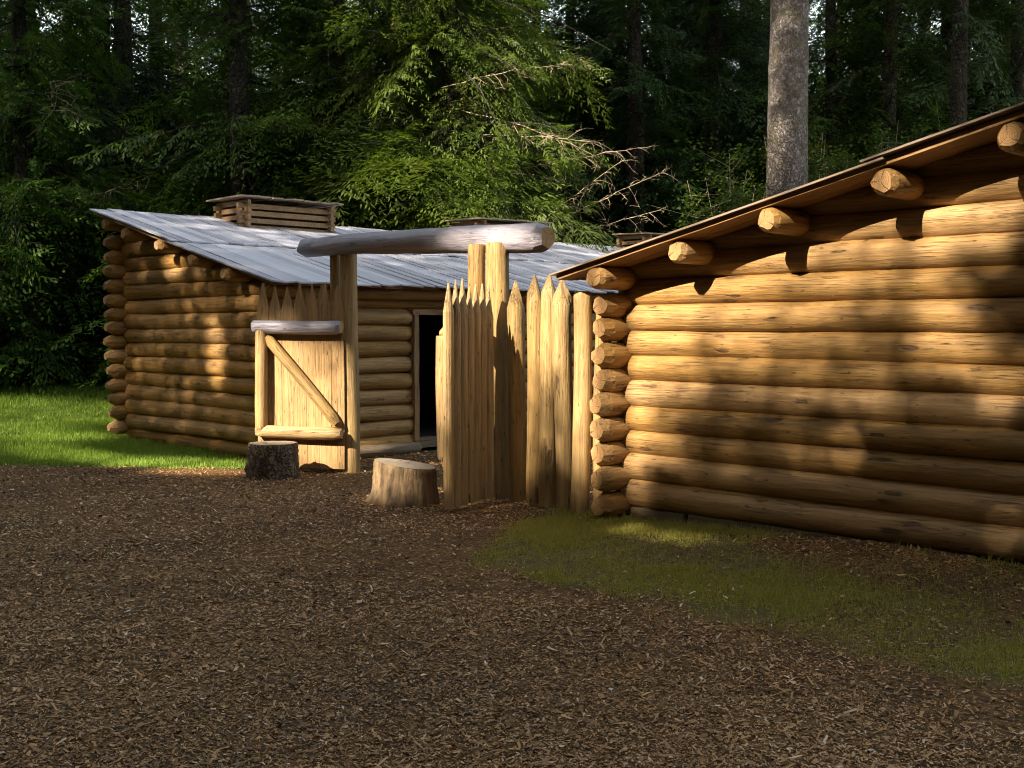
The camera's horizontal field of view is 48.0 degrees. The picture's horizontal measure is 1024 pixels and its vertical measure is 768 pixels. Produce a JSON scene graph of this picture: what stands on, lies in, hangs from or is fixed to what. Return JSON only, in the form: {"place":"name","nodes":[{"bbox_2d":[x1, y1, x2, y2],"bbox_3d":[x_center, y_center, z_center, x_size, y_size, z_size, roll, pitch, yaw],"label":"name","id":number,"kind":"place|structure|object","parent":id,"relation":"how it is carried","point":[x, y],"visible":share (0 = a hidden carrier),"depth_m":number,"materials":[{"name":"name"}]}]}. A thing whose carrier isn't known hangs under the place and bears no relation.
{"place":"outdoors","nodes":[
{"label":"outdoors","id":0,"kind":"place"},
{"bbox_2d":[0,378,247,468],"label":"lawn grass","id":1,"kind":"structure","parent":0,"point":[90,428],"depth_m":15.74,"materials":[{"name":"green plant"}]},
{"bbox_2d":[4,0,997,91],"label":"sky","id":2,"kind":"structure","parent":0,"point":[814,9],"materials":[{"name":"white"}]},
{"bbox_2d":[0,89,1023,767],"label":"ground","id":3,"kind":"structure","parent":0,"point":[474,545],"depth_m":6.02,"materials":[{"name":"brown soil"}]},
{"bbox_2d":[0,6,45,334],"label":"forest conifer","id":4,"kind":"object","parent":3,"relation":"on","point":[6,174],"visible":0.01,"depth_m":34.78,"materials":[{"name":"green plant"}]},
{"bbox_2d":[0,304,69,386],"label":"undergrowth shrub","id":5,"kind":"object","parent":3,"relation":"on","point":[16,331],"visible":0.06,"depth_m":30.00,"materials":[{"name":"green plant"}]},
{"bbox_2d":[2,0,76,293],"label":"forest conifer","id":6,"kind":"object","parent":3,"relation":"on","point":[8,131],"depth_m":38.10,"materials":[{"name":"green plant"}]},
{"bbox_2d":[0,0,89,355],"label":"forest conifer","id":7,"kind":"object","parent":3,"relation":"on","point":[3,28],"visible":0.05,"depth_m":34.42,"materials":[{"name":"green plant"}]},
{"bbox_2d":[6,264,111,386],"bbox_3d":[-10.951,-1.405,29.399,3.703,3.260,4.022,-3,4,-44],"label":"undergrowth shrub","id":8,"kind":"object","parent":3,"relation":"on","point":[64,318],"visible":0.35,"depth_m":28.72,"materials":[{"name":"green plant"}]},
{"bbox_2d":[1,0,134,372],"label":"forest conifer","id":9,"kind":"object","parent":3,"relation":"on","point":[30,88],"depth_m":38.27,"materials":[{"name":"green plant"}]},
{"bbox_2d":[0,0,172,397],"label":"hemlock tree","id":10,"kind":"object","parent":3,"relation":"on","point":[21,253],"visible":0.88,"depth_m":26.89,"materials":[{"name":"green plant"}]},
{"bbox_2d":[0,0,220,384],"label":"forest conifer","id":11,"kind":"object","parent":3,"relation":"on","point":[154,54],"visible":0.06,"depth_m":33.22,"materials":[{"name":"green plant"}]},
{"bbox_2d":[0,0,259,387],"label":"spruce tree","id":12,"kind":"object","parent":3,"relation":"on","point":[122,47],"visible":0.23,"depth_m":29.71,"materials":[{"name":"green plant"}]},
{"bbox_2d":[51,0,270,272],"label":"forest conifer","id":13,"kind":"object","parent":3,"relation":"on","point":[151,28],"visible":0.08,"depth_m":39.55,"materials":[{"name":"green plant"}]},
{"bbox_2d":[111,1,217,209],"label":"forest conifer","id":14,"kind":"object","parent":3,"relation":"on","point":[181,68],"visible":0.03,"depth_m":47.69,"materials":[{"name":"green plant"}]},
{"bbox_2d":[137,13,207,76],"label":"forest conifer","id":15,"kind":"object","parent":3,"relation":"on","point":[174,48],"depth_m":55.48,"materials":[{"name":"green plant"}]},
{"bbox_2d":[94,0,308,234],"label":"forest conifer","id":16,"kind":"object","parent":3,"relation":"on","point":[199,26],"visible":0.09,"depth_m":33.39,"materials":[{"name":"green plant"}]},
{"bbox_2d":[42,0,378,402],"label":"hemlock tree","id":17,"kind":"object","parent":3,"relation":"on","point":[239,111],"visible":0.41,"depth_m":25.06,"materials":[{"name":"green plant"}]},
{"bbox_2d":[154,0,309,212],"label":"forest conifer","id":18,"kind":"object","parent":3,"relation":"on","point":[181,53],"depth_m":37.62,"materials":[{"name":"green plant"}]},
{"bbox_2d":[189,0,289,200],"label":"forest conifer","id":19,"kind":"object","parent":3,"relation":"on","point":[258,86],"visible":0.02,"depth_m":47.33,"materials":[{"name":"green plant"}]},
{"bbox_2d":[244,441,299,480],"bbox_3d":[-2.523,0.816,12.124,0.536,0.409,0.541,-3,4,-44],"label":"stump","id":20,"kind":"object","parent":3,"relation":"on","point":[273,460],"visible":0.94,"depth_m":11.92,"materials":[{"name":"brown wood"}]},
{"bbox_2d":[169,0,426,218],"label":"forest conifer","id":21,"kind":"object","parent":3,"relation":"on","point":[250,71],"visible":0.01,"depth_m":33.12,"materials":[{"name":"green plant"}]},
{"bbox_2d":[304,284,322,306],"bbox_3d":[-2.243,-0.017,13.074,0.164,2.219,0.465,-3,4,-44],"label":"palisade","id":22,"kind":"object","parent":3,"relation":"on","point":[317,300],"visible":0.08,"depth_m":12.91,"materials":[{"name":"brown wood"}]},
{"bbox_2d":[261,0,369,119],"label":"forest conifer","id":23,"kind":"object","parent":3,"relation":"on","point":[305,71],"depth_m":45.48,"materials":[{"name":"green plant"}]},
{"bbox_2d":[258,2,374,134],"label":"forest conifer","id":24,"kind":"object","parent":3,"relation":"on","point":[313,77],"depth_m":40.20,"materials":[{"name":"green plant"}]},
{"bbox_2d":[204,0,464,230],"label":"hemlock tree","id":25,"kind":"object","parent":3,"relation":"on","point":[334,70],"visible":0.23,"depth_m":25.62,"materials":[{"name":"green plant"}]},
{"bbox_2d":[89,194,665,458],"bbox_3d":[1.299,-1.146,19.844,15.558,3.556,4.764,-3,4,-44],"label":"log cabin","id":26,"kind":"object","parent":3,"relation":"on","point":[180,301],"visible":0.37,"depth_m":15.01,"materials":[{"name":"brown wood"}]},
{"bbox_2d":[365,458,439,508],"bbox_3d":[-0.958,0.893,10.420,0.644,0.427,0.640,-3,4,-44],"label":"stump","id":27,"kind":"object","parent":3,"relation":"on","point":[398,483],"visible":0.96,"depth_m":10.18,"materials":[{"name":"brown wood"}]},
{"bbox_2d":[251,223,554,508],"bbox_3d":[-1.361,-0.173,11.431,1.238,2.793,3.883,-3,4,-44],"label":"gateway","id":28,"kind":"object","parent":3,"relation":"on","point":[307,396],"visible":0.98,"depth_m":11.57,"materials":[{"name":"beige wood"}]},
{"bbox_2d":[348,7,460,146],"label":"forest conifer","id":29,"kind":"object","parent":3,"relation":"on","point":[375,67],"depth_m":40.34,"materials":[{"name":"green plant"}]},
{"bbox_2d":[308,0,539,226],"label":"forest conifer","id":30,"kind":"object","parent":3,"relation":"on","point":[374,16],"visible":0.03,"depth_m":31.69,"materials":[{"name":"green plant"}]},
{"bbox_2d":[239,0,677,390],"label":"young hemlock tree","id":31,"kind":"object","parent":3,"relation":"on","point":[456,184],"visible":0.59,"depth_m":23.90,"materials":[{"name":"green plant"}]},
{"bbox_2d":[313,0,605,241],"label":"hemlock tree","id":32,"kind":"object","parent":3,"relation":"on","point":[459,65],"visible":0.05,"depth_m":29.39,"materials":[{"name":"green plant"}]},
{"bbox_2d":[431,1,604,237],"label":"forest conifer","id":33,"kind":"object","parent":3,"relation":"on","point":[581,128],"depth_m":36.69,"materials":[{"name":"green plant"}]},
{"bbox_2d":[479,0,562,209],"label":"forest conifer","id":34,"kind":"object","parent":3,"relation":"on","point":[540,32],"visible":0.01,"depth_m":44.39,"materials":[{"name":"green plant"}]},
{"bbox_2d":[463,0,617,242],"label":"forest conifer","id":35,"kind":"object","parent":3,"relation":"on","point":[569,95],"visible":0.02,"depth_m":34.21,"materials":[{"name":"green plant"}]},
{"bbox_2d":[513,0,590,192],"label":"forest conifer","id":36,"kind":"object","parent":3,"relation":"on","point":[546,27],"depth_m":45.23,"materials":[{"name":"green plant"}]},
{"bbox_2d":[507,273,610,515],"bbox_3d":[0.358,0.139,10.053,0.272,2.211,1.309,-2,4,-39],"label":"palisade","id":37,"kind":"object","parent":3,"relation":"on","point":[549,455],"visible":0.78,"depth_m":10.05,"materials":[{"name":"beige wood"}]},
{"bbox_2d":[523,0,667,225],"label":"forest conifer","id":38,"kind":"object","parent":3,"relation":"on","point":[561,29],"visible":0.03,"depth_m":40.29,"materials":[{"name":"green plant"}]},
{"bbox_2d":[551,0,664,145],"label":"forest conifer","id":39,"kind":"object","parent":3,"relation":"on","point":[607,35],"depth_m":46.95,"materials":[{"name":"green plant"}]},
{"bbox_2d":[498,0,729,243],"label":"forest conifer","id":40,"kind":"object","parent":3,"relation":"on","point":[584,25],"visible":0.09,"depth_m":37.18,"materials":[{"name":"green plant"}]},
{"bbox_2d":[517,0,746,243],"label":"forest conifer","id":41,"kind":"object","parent":3,"relation":"on","point":[616,103],"visible":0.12,"depth_m":36.52,"materials":[{"name":"green plant"}]},
{"bbox_2d":[531,0,748,245],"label":"spruce tree","id":42,"kind":"object","parent":3,"relation":"on","point":[636,73],"visible":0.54,"depth_m":32.43,"materials":[{"name":"green plant"}]},
{"bbox_2d":[578,4,741,211],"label":"forest conifer","id":43,"kind":"object","parent":3,"relation":"on","point":[645,15],"visible":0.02,"depth_m":41.41,"materials":[{"name":"green plant"}]},
{"bbox_2d":[578,0,809,233],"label":"spruce tree","id":44,"kind":"object","parent":3,"relation":"on","point":[711,120],"visible":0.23,"depth_m":35.23,"materials":[{"name":"green plant"}]},
{"bbox_2d":[625,0,769,232],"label":"forest conifer","id":45,"kind":"object","parent":3,"relation":"on","point":[651,52],"visible":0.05,"depth_m":38.91,"materials":[{"name":"green plant"}]},
{"bbox_2d":[644,131,770,232],"bbox_3d":[5.050,-2.586,26.578,3.712,5.899,3.677,-1,3,-11],"label":"vine maple","id":46,"kind":"object","parent":3,"relation":"on","point":[735,193],"visible":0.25,"depth_m":26.05,"materials":[{"name":"green plant"}]},
{"bbox_2d":[642,0,813,219],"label":"forest conifer","id":47,"kind":"object","parent":3,"relation":"on","point":[737,77],"visible":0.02,"depth_m":39.97,"materials":[{"name":"green plant"}]},
{"bbox_2d":[458,503,1023,692],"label":"moss grass","id":48,"kind":"structure","parent":3,"relation":"on","point":[536,528],"depth_m":7.13,"materials":[{"name":"green plant"}]},
{"bbox_2d":[687,0,851,188],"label":"forest conifer","id":49,"kind":"object","parent":3,"relation":"on","point":[764,22],"visible":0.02,"depth_m":44.12,"materials":[{"name":"green plant"}]},
{"bbox_2d":[728,0,817,171],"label":"forest conifer","id":50,"kind":"object","parent":3,"relation":"on","point":[763,69],"depth_m":54.08,"materials":[{"name":"green plant"}]},
{"bbox_2d":[705,129,858,211],"bbox_3d":[7.638,-3.182,29.870,5.272,6.774,4.322,-1,3,-14],"label":"vine maple","id":51,"kind":"object","parent":3,"relation":"on","point":[845,158],"visible":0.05,"depth_m":29.12,"materials":[{"name":"green plant"}]},
{"bbox_2d":[733,0,837,189],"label":"forest conifer","id":52,"kind":"object","parent":3,"relation":"on","point":[812,19],"visible":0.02,"depth_m":44.46,"materials":[{"name":"green plant"}]},
{"bbox_2d":[549,102,1023,560],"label":"log cabin","id":53,"kind":"object","parent":3,"relation":"on","point":[840,354],"visible":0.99,"depth_m":8.09,"materials":[{"name":"brown wood"}]},
{"bbox_2d":[766,0,808,197],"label":"tall spruce","id":54,"kind":"object","parent":3,"relation":"on","point":[787,143],"visible":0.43,"depth_m":25.84,"materials":[{"name":"grey plant"}]},
{"bbox_2d":[808,0,849,173],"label":"forest conifer","id":55,"kind":"object","parent":3,"relation":"on","point":[824,51],"visible":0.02,"depth_m":55.84,"materials":[{"name":"green plant"}]},
{"bbox_2d":[721,0,973,200],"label":"spruce tree","id":56,"kind":"object","parent":3,"relation":"on","point":[832,122],"visible":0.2,"depth_m":35.11,"materials":[{"name":"green plant"}]},
{"bbox_2d":[808,0,938,169],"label":"forest conifer","id":57,"kind":"object","parent":3,"relation":"on","point":[812,38],"visible":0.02,"depth_m":43.29,"materials":[{"name":"green plant"}]},
{"bbox_2d":[808,105,939,181],"bbox_3d":[8.665,-3.052,27.181,4.479,6.781,5.856,-3,4,-44],"label":"vine maple","id":58,"kind":"object","parent":3,"relation":"on","point":[826,165],"visible":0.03,"depth_m":26.91,"materials":[{"name":"green plant"}]},
{"bbox_2d":[808,3,940,169],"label":"forest conifer","id":59,"kind":"object","parent":3,"relation":"on","point":[929,33],"depth_m":44.45,"materials":[{"name":"green plant"}]},
{"bbox_2d":[808,0,950,177],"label":"spruce tree","id":60,"kind":"object","parent":3,"relation":"on","point":[888,114],"visible":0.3,"depth_m":33.47,"materials":[{"name":"green plant"}]},
{"bbox_2d":[824,1,946,165],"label":"forest conifer","id":61,"kind":"object","parent":3,"relation":"on","point":[914,76],"visible":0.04,"depth_m":38.37,"materials":[{"name":"green plant"}]},
{"bbox_2d":[899,10,940,130],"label":"forest conifer","id":62,"kind":"object","parent":3,"relation":"on","point":[924,36],"depth_m":46.80,"materials":[{"name":"green plant"}]},
{"bbox_2d":[830,0,1023,126],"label":"tall spruce","id":63,"kind":"object","parent":3,"relation":"on","point":[960,15],"visible":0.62,"depth_m":29.49,"materials":[{"name":"green plant"}]},
{"bbox_2d":[846,0,1010,146],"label":"spruce tree","id":64,"kind":"object","parent":3,"relation":"on","point":[947,29],"visible":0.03,"depth_m":36.98,"materials":[{"name":"green plant"}]},
{"bbox_2d":[926,90,949,130],"bbox_3d":[10.884,-3.484,28.339,5.401,7.511,4.272,-3,4,-44],"label":"vine maple","id":65,"kind":"object","parent":3,"relation":"on","point":[934,115],"visible":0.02,"depth_m":28.46,"materials":[{"name":"green plant"}]},
{"bbox_2d":[901,0,1010,116],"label":"forest conifer","id":66,"kind":"object","parent":3,"relation":"on","point":[982,113],"visible":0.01,"depth_m":37.86,"materials":[{"name":"green plant"}]},
{"bbox_2d":[894,0,1023,128],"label":"spruce tree","id":67,"kind":"object","parent":3,"relation":"on","point":[1015,73],"visible":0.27,"depth_m":30.29,"materials":[{"name":"green plant"}]},
{"bbox_2d":[918,1,1005,117],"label":"forest conifer","id":68,"kind":"object","parent":3,"relation":"on","point":[938,64],"visible":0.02,"depth_m":40.69,"materials":[{"name":"green plant"}]},
{"bbox_2d":[967,0,1010,117],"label":"spruce tree","id":69,"kind":"object","parent":3,"relation":"on","point":[1008,54],"visible":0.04,"depth_m":35.18,"materials":[{"name":"green plant"}]}
]}

